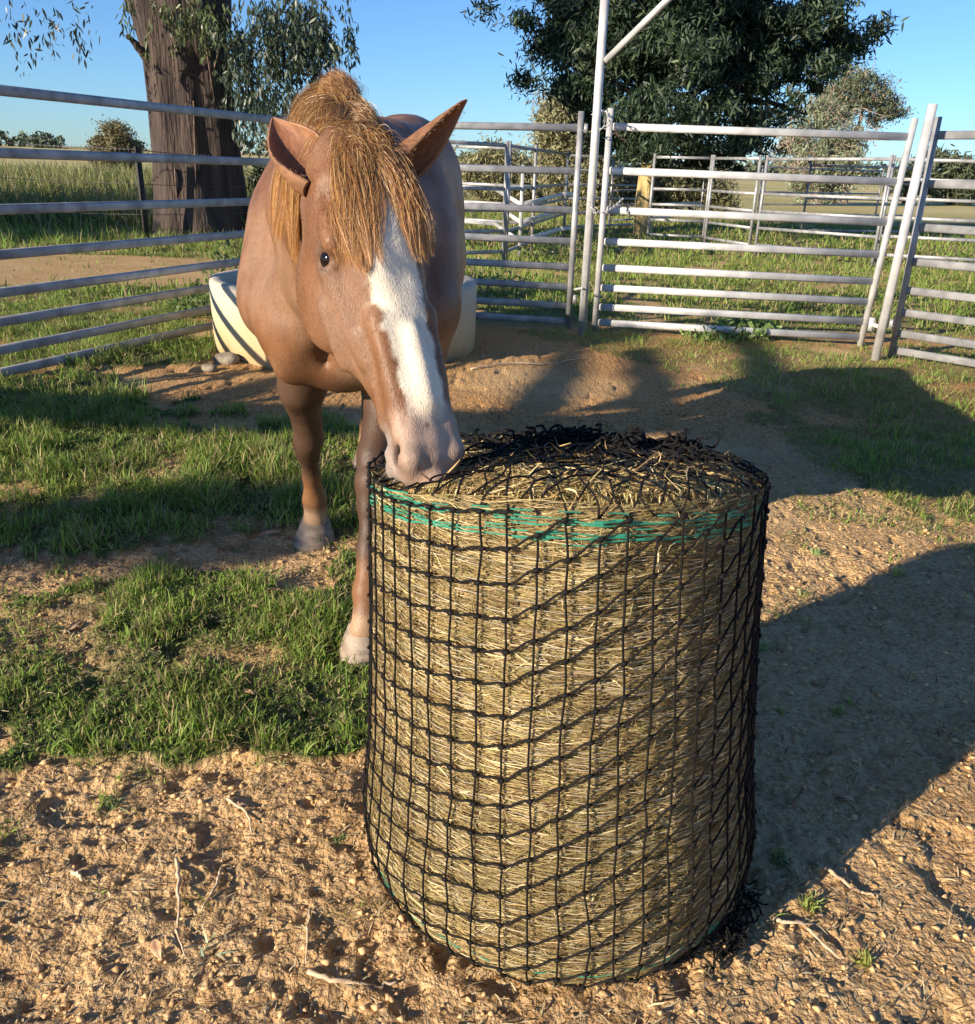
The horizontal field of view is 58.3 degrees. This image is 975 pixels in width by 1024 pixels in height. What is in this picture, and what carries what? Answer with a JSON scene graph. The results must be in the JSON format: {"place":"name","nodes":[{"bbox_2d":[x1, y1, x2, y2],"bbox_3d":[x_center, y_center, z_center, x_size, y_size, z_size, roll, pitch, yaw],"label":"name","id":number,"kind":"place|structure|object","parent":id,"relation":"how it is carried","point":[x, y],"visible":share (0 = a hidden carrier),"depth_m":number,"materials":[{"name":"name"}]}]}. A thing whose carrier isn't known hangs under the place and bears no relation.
{"place":"outdoors","nodes":[
{"label":"outdoors","id":0,"kind":"place"},
{"bbox_2d":[0,158,253,229],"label":"long grass","id":1,"kind":"structure","parent":0,"point":[37,172],"depth_m":16.69,"materials":[{"name":"green plant"}]},
{"bbox_2d":[199,929,235,956],"bbox_3d":[-0.466,0.736,1.514,0.073,0.046,0.057,-3,22,-12],"label":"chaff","id":2,"kind":"object","parent":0,"point":[201,951],"visible":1,"depth_m":1.50,"materials":[{"name":"beige plant"}]},
{"bbox_2d":[0,144,974,1023],"bbox_3d":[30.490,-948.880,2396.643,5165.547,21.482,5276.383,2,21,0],"label":"ground","id":3,"kind":"structure","parent":0,"point":[608,390],"depth_m":2.14,"materials":[{"name":"brown soil"}]},
{"bbox_2d":[68,620,82,630],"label":"dead leaf","id":4,"kind":"object","parent":3,"relation":"on","point":[75,624],"visible":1,"depth_m":2.51,"materials":[{"name":"beige plant"}]},
{"bbox_2d":[70,869,83,881],"bbox_3d":[-0.770,0.683,1.645,0.046,0.017,0.012,17,26,34],"label":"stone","id":5,"kind":"object","parent":3,"relation":"on","point":[74,872],"visible":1,"depth_m":1.64,"materials":[{"name":"white stone"}]},
{"bbox_2d":[98,792,127,811],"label":"weed tuft","id":6,"kind":"object","parent":3,"relation":"on","point":[109,806],"visible":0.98,"depth_m":1.85,"materials":[{"name":"green plant"}]},
{"bbox_2d":[85,114,148,172],"bbox_3d":[-11.892,-11.407,27.895,1.949,2.378,1.938,10,23,20],"label":"bush","id":7,"kind":"object","parent":3,"relation":"on","point":[118,136],"visible":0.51,"depth_m":27.54,"materials":[{"name":"green plant"}]},
{"bbox_2d":[134,146,149,237],"bbox_3d":[-5.385,-4.877,13.613,0.102,1.503,0.090,2,21,0],"label":"star picket","id":8,"kind":"object","parent":3,"relation":"on","point":[141,191],"visible":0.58,"depth_m":13.58,"materials":[{"name":"black metal"}]},
{"bbox_2d":[0,140,253,157],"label":"fence wire","id":9,"kind":"object","parent":8,"relation":"attached to","point":[14,143],"visible":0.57,"depth_m":13.40,"materials":[{"name":"grey metal"}]},
{"bbox_2d":[0,177,254,187],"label":"fence wire","id":10,"kind":"object","parent":8,"relation":"attached to","point":[118,183],"visible":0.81,"depth_m":13.60,"materials":[{"name":"grey metal"}]},
{"bbox_2d":[62,212,246,214],"bbox_3d":[-5.779,-4.841,14.044,5.304,0.089,1.016,-4,22,-14],"label":"fence wire","id":11,"kind":"object","parent":8,"relation":"attached to","point":[138,214],"visible":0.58,"depth_m":13.74,"materials":[{"name":"grey metal"}]},
{"bbox_2d":[0,85,286,376],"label":"rail fence","id":12,"kind":"object","parent":3,"relation":"on","point":[28,153],"visible":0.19,"depth_m":5.77,"materials":[{"name":"metal"}]},
{"bbox_2d":[150,939,160,959],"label":"dead leaf","id":13,"kind":"object","parent":3,"relation":"on","point":[155,946],"visible":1,"depth_m":1.49,"materials":[{"name":"beige plant"}]},
{"bbox_2d":[174,856,181,928],"bbox_3d":[-0.571,0.700,1.616,0.013,0.012,0.179,-6,23,-19],"label":"stick","id":14,"kind":"object","parent":3,"relation":"on","point":[177,873],"visible":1,"depth_m":1.62,"materials":[{"name":"beige wood"}]},
{"bbox_2d":[0,0,360,236],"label":"gum tree","id":15,"kind":"object","parent":3,"relation":"on","point":[183,48],"visible":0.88,"depth_m":13.35,"materials":[{"name":"brown plant"}]},
{"bbox_2d":[175,928,186,957],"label":"stick","id":16,"kind":"object","parent":3,"relation":"on","point":[179,939],"visible":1,"depth_m":1.51,"materials":[{"name":"beige wood"}]},
{"bbox_2d":[167,274,211,318],"bbox_3d":[-2.491,-1.871,7.562,0.541,0.420,0.548,2,21,0],"label":"weed","id":17,"kind":"object","parent":3,"relation":"on","point":[191,305],"visible":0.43,"depth_m":7.50,"materials":[{"name":"green plant"}]},
{"bbox_2d":[174,211,240,316],"bbox_3d":[-2.255,-2.101,7.478,0.857,0.910,0.749,-4,22,-15],"label":"weed","id":18,"kind":"object","parent":3,"relation":"on","point":[214,256],"visible":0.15,"depth_m":7.48,"materials":[{"name":"green plant"}]},
{"bbox_2d":[201,363,216,371],"bbox_3d":[-1.795,-0.926,5.642,0.088,0.060,0.091,-15,27,-37],"label":"stone","id":19,"kind":"object","parent":3,"relation":"on","point":[208,367],"visible":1,"depth_m":5.62,"materials":[{"name":"white stone"}]},
{"bbox_2d":[201,866,223,910],"bbox_3d":[-0.510,0.701,1.631,0.014,0.024,0.119,2,21,0],"label":"stick","id":20,"kind":"object","parent":3,"relation":"on","point":[219,876],"visible":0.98,"depth_m":1.63,"materials":[{"name":"beige wood"}]},
{"bbox_2d":[212,352,239,364],"bbox_3d":[-1.747,-1.017,5.863,0.166,0.101,0.142,16,25,32],"label":"stone","id":21,"kind":"object","parent":3,"relation":"on","point":[227,358],"visible":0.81,"depth_m":5.82,"materials":[{"name":"grey stone"}]},
{"bbox_2d":[226,797,251,834],"bbox_3d":[-0.507,0.626,1.812,0.022,0.013,0.126,-15,27,-37],"label":"stick","id":22,"kind":"object","parent":3,"relation":"on","point":[231,801],"visible":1,"depth_m":1.82,"materials":[{"name":"beige wood"}]},
{"bbox_2d":[243,165,265,192],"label":"dark shrub","id":23,"kind":"object","parent":3,"relation":"on","point":[256,174],"visible":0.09,"depth_m":17.55,"materials":[{"name":"green plant"}]},
{"bbox_2d":[262,530,281,534],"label":"dead leaf","id":24,"kind":"object","parent":3,"relation":"on","point":[270,531],"visible":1,"depth_m":3.18,"materials":[{"name":"grey plant"}]},
{"bbox_2d":[305,908,311,963],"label":"stick","id":25,"kind":"object","parent":3,"relation":"on","point":[308,923],"visible":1,"depth_m":1.53,"materials":[{"name":"beige wood"}]},
{"bbox_2d":[332,832,347,845],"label":"weed tuft","id":26,"kind":"object","parent":3,"relation":"on","point":[341,837],"visible":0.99,"depth_m":1.76,"materials":[{"name":"green plant"}]},
{"bbox_2d":[209,269,476,368],"bbox_3d":[-1.056,-1.491,6.539,1.944,0.520,1.944,2,21,0],"label":"water trough","id":27,"kind":"object","parent":3,"relation":"on","point":[233,334],"visible":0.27,"depth_m":6.00,"materials":[{"name":"plastic"}]},
{"bbox_2d":[236,66,467,666],"bbox_3d":[-0.359,-0.507,2.746,0.676,1.461,3.036,2,21,0],"label":"horse","id":28,"kind":"object","parent":3,"relation":"on","point":[351,269],"visible":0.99,"depth_m":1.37},
{"bbox_2d":[307,968,396,989],"bbox_3d":[-0.227,0.782,1.457,0.152,0.021,0.020,4,21,4],"label":"stick","id":29,"kind":"object","parent":3,"relation":"on","point":[316,974],"visible":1,"depth_m":1.45,"materials":[{"name":"beige wood"}]},
{"bbox_2d":[0,130,943,176],"bbox_3d":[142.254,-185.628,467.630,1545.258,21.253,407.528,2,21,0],"label":"woods","id":30,"kind":"object","parent":3,"relation":"on","point":[42,138],"visible":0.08,"depth_m":576.73,"materials":[{"name":"green plant"}]},
{"bbox_2d":[449,140,508,259],"bbox_3d":[-0.252,-4.216,11.975,1.361,1.669,0.048,-16,27,-38],"label":"rail fence","id":31,"kind":"object","parent":3,"relation":"on","point":[504,188],"visible":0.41,"depth_m":12.18,"materials":[{"name":"metal"}]},
{"bbox_2d":[0,161,974,930],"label":"grass","id":32,"kind":"structure","parent":3,"relation":"on","point":[38,431],"depth_m":4.02,"materials":[{"name":"green plant"}]},
{"bbox_2d":[0,453,974,1023],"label":"soil crumbs","id":33,"kind":"object","parent":3,"relation":"on","point":[322,1013],"visible":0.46,"depth_m":1.72,"materials":[{"name":"brown soil"}]},
{"bbox_2d":[0,434,974,1023],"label":"chaff","id":34,"kind":"object","parent":3,"relation":"on","point":[398,922],"visible":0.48,"depth_m":1.72,"materials":[{"name":"plant"}]},
{"bbox_2d":[452,145,537,252],"bbox_3d":[-0.108,-5.208,14.484,1.901,1.671,0.048,10,23,20],"label":"rail fence","id":35,"kind":"object","parent":3,"relation":"on","point":[500,185],"visible":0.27,"depth_m":14.30,"materials":[{"name":"metal"}]},
{"bbox_2d":[465,267,530,298],"bbox_3d":[0.070,-2.469,9.364,0.825,0.345,0.794,-3,22,-13],"label":"weed","id":36,"kind":"object","parent":3,"relation":"on","point":[498,277],"visible":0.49,"depth_m":9.32,"materials":[{"name":"green plant"}]},
{"bbox_2d":[454,130,555,202],"bbox_3d":[0.673,-14.380,37.416,5.376,3.762,3.590,2,21,0],"label":"olive tree","id":37,"kind":"object","parent":3,"relation":"on","point":[490,156],"visible":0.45,"depth_m":36.72,"materials":[{"name":"green plant"}]},
{"bbox_2d":[462,165,572,256],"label":"folded race gate","id":38,"kind":"structure","parent":3,"relation":"on","point":[520,220],"depth_m":13.70,"materials":[{"name":"silver metal"}]},
{"bbox_2d":[454,111,587,328],"bbox_3d":[-0.421,-2.519,7.528,2.474,1.735,0.048,7,22,12],"label":"rail fence","id":39,"kind":"object","parent":3,"relation":"on","point":[575,171],"visible":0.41,"depth_m":7.38,"materials":[{"name":"metal"}]},
{"bbox_2d":[470,355,591,369],"bbox_3d":[0.343,-1.053,6.169,1.077,0.035,0.090,-12,25,-31],"label":"stick","id":40,"kind":"object","parent":3,"relation":"on","point":[473,368],"visible":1,"depth_m":6.12,"materials":[{"name":"brown wood"}]},
{"bbox_2d":[505,141,569,259],"bbox_3d":[0.950,-5.436,15.178,0.048,1.670,6.175,6,22,11],"label":"rail fence","id":41,"kind":"object","parent":3,"relation":"on","point":[509,189],"visible":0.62,"depth_m":13.89,"materials":[{"name":"metal"}]},
{"bbox_2d":[513,243,582,261],"bbox_3d":[0.986,-4.069,13.514,1.189,0.330,1.207,2,21,0],"label":"weed","id":42,"kind":"object","parent":3,"relation":"on","point":[551,252],"visible":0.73,"depth_m":13.38,"materials":[{"name":"green plant"}]},
{"bbox_2d":[367,433,765,984],"bbox_3d":[0.144,0.254,1.599,0.748,0.904,0.737,2,21,0],"label":"hay bale","id":43,"kind":"object","parent":3,"relation":"on","point":[585,526],"visible":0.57,"depth_m":1.31,"materials":[{"name":"plant"}]},
{"bbox_2d":[361,423,770,990],"bbox_3d":[0.147,0.262,1.607,0.767,0.891,0.761,2,21,0],"label":"hay net","id":44,"kind":"object","parent":43,"relation":"on","point":[679,445],"visible":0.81,"depth_m":1.35,"materials":[{"name":"black fabric"}]},
{"bbox_2d":[516,85,630,215],"bbox_3d":[2.758,-11.148,27.659,4.193,4.871,3.093,2,21,0],"label":"olive tree","id":45,"kind":"object","parent":3,"relation":"on","point":[560,141],"visible":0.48,"depth_m":27.26,"materials":[{"name":"green plant"}]},
{"bbox_2d":[562,154,637,232],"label":"rail fence","id":46,"kind":"object","parent":3,"relation":"on","point":[596,198],"visible":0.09,"depth_m":19.08,"materials":[{"name":"metal"}]},
{"bbox_2d":[578,0,671,334],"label":"gateway frame","id":47,"kind":"object","parent":3,"relation":"on","point":[602,59],"visible":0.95,"depth_m":6.74,"materials":[{"name":"silver metal"}]},
{"bbox_2d":[573,287,583,299],"bbox_3d":[0.753,-1.831,7.264,0.026,0.099,0.247,-3,22,-12],"label":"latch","id":48,"kind":"object","parent":47,"relation":"attached to","point":[578,288],"visible":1,"depth_m":7.17,"materials":[{"name":"silver metal"}]},
{"bbox_2d":[590,109,610,131],"bbox_3d":[0.877,-3.046,6.799,0.081,0.175,0.268,-4,22,-14],"label":"chain","id":49,"kind":"object","parent":47,"relation":"attached to","point":[604,111],"visible":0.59,"depth_m":6.71,"materials":[{"name":"silver metal"}]},
{"bbox_2d":[588,198,623,213],"bbox_3d":[0.966,-2.446,6.988,0.374,0.121,0.080,-13,26,-33],"label":"chain","id":50,"kind":"object","parent":47,"relation":"attached to","point":[614,206],"visible":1,"depth_m":6.95,"materials":[{"name":"silver metal"}]},
{"bbox_2d":[608,159,704,226],"bbox_3d":[4.672,-8.613,23.575,0.048,1.688,5.332,17,26,34],"label":"rail fence","id":51,"kind":"object","parent":3,"relation":"on","point":[611,191],"visible":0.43,"depth_m":22.24,"materials":[{"name":"metal"}]},
{"bbox_2d":[646,154,712,241],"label":"rail fence","id":52,"kind":"object","parent":3,"relation":"on","point":[651,204],"visible":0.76,"depth_m":16.79,"materials":[{"name":"metal"}]},
{"bbox_2d":[607,161,753,211],"bbox_3d":[6.341,-11.233,29.826,5.227,3.275,2.603,2,21,0],"label":"olive tree","id":53,"kind":"object","parent":3,"relation":"on","point":[724,199],"visible":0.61,"depth_m":29.60,"materials":[{"name":"green plant"}]},
{"bbox_2d":[457,0,909,235],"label":"dark tree","id":54,"kind":"object","parent":3,"relation":"on","point":[745,53],"visible":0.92,"depth_m":17.11,"materials":[{"name":"green plant"}]},
{"bbox_2d":[678,323,748,342],"bbox_3d":[1.931,-1.539,7.440,0.624,0.153,0.614,2,21,0],"label":"weed","id":55,"kind":"object","parent":3,"relation":"on","point":[705,334],"visible":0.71,"depth_m":7.30,"materials":[{"name":"green plant"}]},
{"bbox_2d":[703,155,762,244],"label":"rail fence","id":56,"kind":"object","parent":3,"relation":"on","point":[752,210],"visible":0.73,"depth_m":15.80,"materials":[{"name":"metal"}]},
{"bbox_2d":[700,307,788,340],"bbox_3d":[2.252,-1.629,7.575,0.638,0.277,0.634,-8,24,-24],"label":"weed","id":57,"kind":"object","parent":3,"relation":"on","point":[755,323],"visible":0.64,"depth_m":7.45,"materials":[{"name":"green plant"}]},
{"bbox_2d":[759,638,773,653],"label":"weed tuft","id":58,"kind":"object","parent":3,"relation":"on","point":[764,646],"visible":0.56,"depth_m":2.52,"materials":[{"name":"green plant"}]},
{"bbox_2d":[772,705,785,715],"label":"weed tuft","id":59,"kind":"object","parent":3,"relation":"on","point":[780,712],"visible":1,"depth_m":2.23,"materials":[{"name":"green plant"}]},
{"bbox_2d":[762,843,796,876],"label":"weed tuft","id":60,"kind":"object","parent":3,"relation":"on","point":[782,862],"visible":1,"depth_m":1.74,"materials":[{"name":"green plant"}]},
{"bbox_2d":[773,915,814,925],"bbox_3d":[0.558,0.746,1.591,0.076,0.012,0.019,5,22,9],"label":"stick","id":61,"kind":"object","parent":3,"relation":"on","point":[777,919],"visible":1,"depth_m":1.59,"materials":[{"name":"beige wood"}]},
{"bbox_2d":[794,586,813,598],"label":"weed tuft","id":62,"kind":"object","parent":3,"relation":"on","point":[803,593],"visible":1,"depth_m":2.86,"materials":[{"name":"green plant"}]},
{"bbox_2d":[795,889,833,928],"bbox_3d":[0.604,0.732,1.625,0.086,0.044,0.091,8,22,16],"label":"weed tuft","id":63,"kind":"object","parent":3,"relation":"on","point":[813,906],"visible":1,"depth_m":1.63,"materials":[{"name":"green plant"}]},
{"bbox_2d":[806,547,829,556],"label":"weed tuft","id":64,"kind":"object","parent":3,"relation":"on","point":[815,551],"visible":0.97,"depth_m":3.19,"materials":[{"name":"green plant"}]},
{"bbox_2d":[756,166,884,221],"bbox_3d":[10.652,-10.092,27.845,5.481,1.675,0.048,-10,24,-27],"label":"rail fence","id":65,"kind":"object","parent":3,"relation":"on","point":[876,205],"visible":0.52,"depth_m":27.81,"materials":[{"name":"metal"}]},
{"bbox_2d":[806,926,840,959],"bbox_3d":[0.594,0.765,1.551,0.011,0.010,0.076,-11,25,-29],"label":"stick","id":66,"kind":"object","parent":3,"relation":"on","point":[820,940],"visible":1,"depth_m":1.55,"materials":[{"name":"beige wood"}]},
{"bbox_2d":[754,155,893,267],"bbox_3d":[5.432,-4.978,14.386,0.048,1.678,2.353,-13,26,-33],"label":"rail fence","id":67,"kind":"object","parent":3,"relation":"on","point":[883,198],"visible":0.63,"depth_m":14.23,"materials":[{"name":"metal"}]},
{"bbox_2d":[762,87,889,203],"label":"half bare tree","id":68,"kind":"object","parent":3,"relation":"on","point":[824,147],"visible":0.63,"depth_m":47.32,"materials":[{"name":"green plant"}]},
{"bbox_2d":[831,703,847,716],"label":"weed tuft","id":69,"kind":"object","parent":3,"relation":"on","point":[837,711],"visible":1,"depth_m":2.23,"materials":[{"name":"green plant"}]},
{"bbox_2d":[813,861,873,895],"bbox_3d":[0.687,0.715,1.701,0.023,0.029,0.127,-14,26,-35],"label":"stick","id":70,"kind":"object","parent":3,"relation":"on","point":[836,876],"visible":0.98,"depth_m":1.70,"materials":[{"name":"beige wood"}]},
{"bbox_2d":[835,791,854,800],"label":"dead leaf","id":71,"kind":"object","parent":3,"relation":"on","point":[843,794],"visible":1,"depth_m":1.92,"materials":[{"name":"plant"}]},
{"bbox_2d":[799,163,912,236],"bbox_3d":[8.702,-7.259,20.482,2.632,1.677,0.048,0,21,-5],"label":"rail fence","id":72,"kind":"object","parent":3,"relation":"on","point":[844,166],"visible":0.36,"depth_m":20.39,"materials":[{"name":"metal"}]},
{"bbox_2d":[811,51,915,202],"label":"tree","id":73,"kind":"object","parent":3,"relation":"on","point":[855,84],"visible":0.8,"depth_m":51.70,"materials":[{"name":"green plant"}]},
{"bbox_2d":[851,947,881,972],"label":"weed tuft","id":74,"kind":"object","parent":3,"relation":"on","point":[865,961],"visible":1,"depth_m":1.52,"materials":[{"name":"green plant"}]},
{"bbox_2d":[889,566,907,577],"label":"weed tuft","id":75,"kind":"object","parent":3,"relation":"on","point":[898,572],"visible":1,"depth_m":3.03,"materials":[{"name":"green plant"}]},
{"bbox_2d":[871,104,937,360],"bbox_3d":[3.019,-1.985,6.364,0.127,1.792,0.067,2,21,0],"label":"gate post","id":76,"kind":"object","parent":3,"relation":"on","point":[928,123],"visible":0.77,"depth_m":6.31,"materials":[{"name":"silver metal"}]},
{"bbox_2d":[592,108,918,346],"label":"yard gate","id":77,"kind":"structure","parent":76,"relation":"attached to","point":[866,321],"depth_m":7.13,"materials":[{"name":"silver metal"}]},
{"bbox_2d":[874,155,974,264],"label":"rail fence","id":78,"kind":"object","parent":3,"relation":"on","point":[937,219],"visible":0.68,"depth_m":13.52,"materials":[{"name":"metal"}]},
{"bbox_2d":[882,142,974,205],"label":"orchard tree","id":79,"kind":"object","parent":3,"relation":"on","point":[966,171],"visible":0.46,"depth_m":55.07,"materials":[{"name":"green plant"}]},
{"bbox_2d":[888,117,974,366],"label":"rail fence","id":80,"kind":"object","parent":3,"relation":"on","point":[937,134],"visible":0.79,"depth_m":6.44,"materials":[{"name":"metal"}]},
{"bbox_2d":[0,0,974,175],"label":"sky","id":81,"kind":"structure","parent":0,"point":[421,58],"materials":[{"name":"blue"}]}
]}

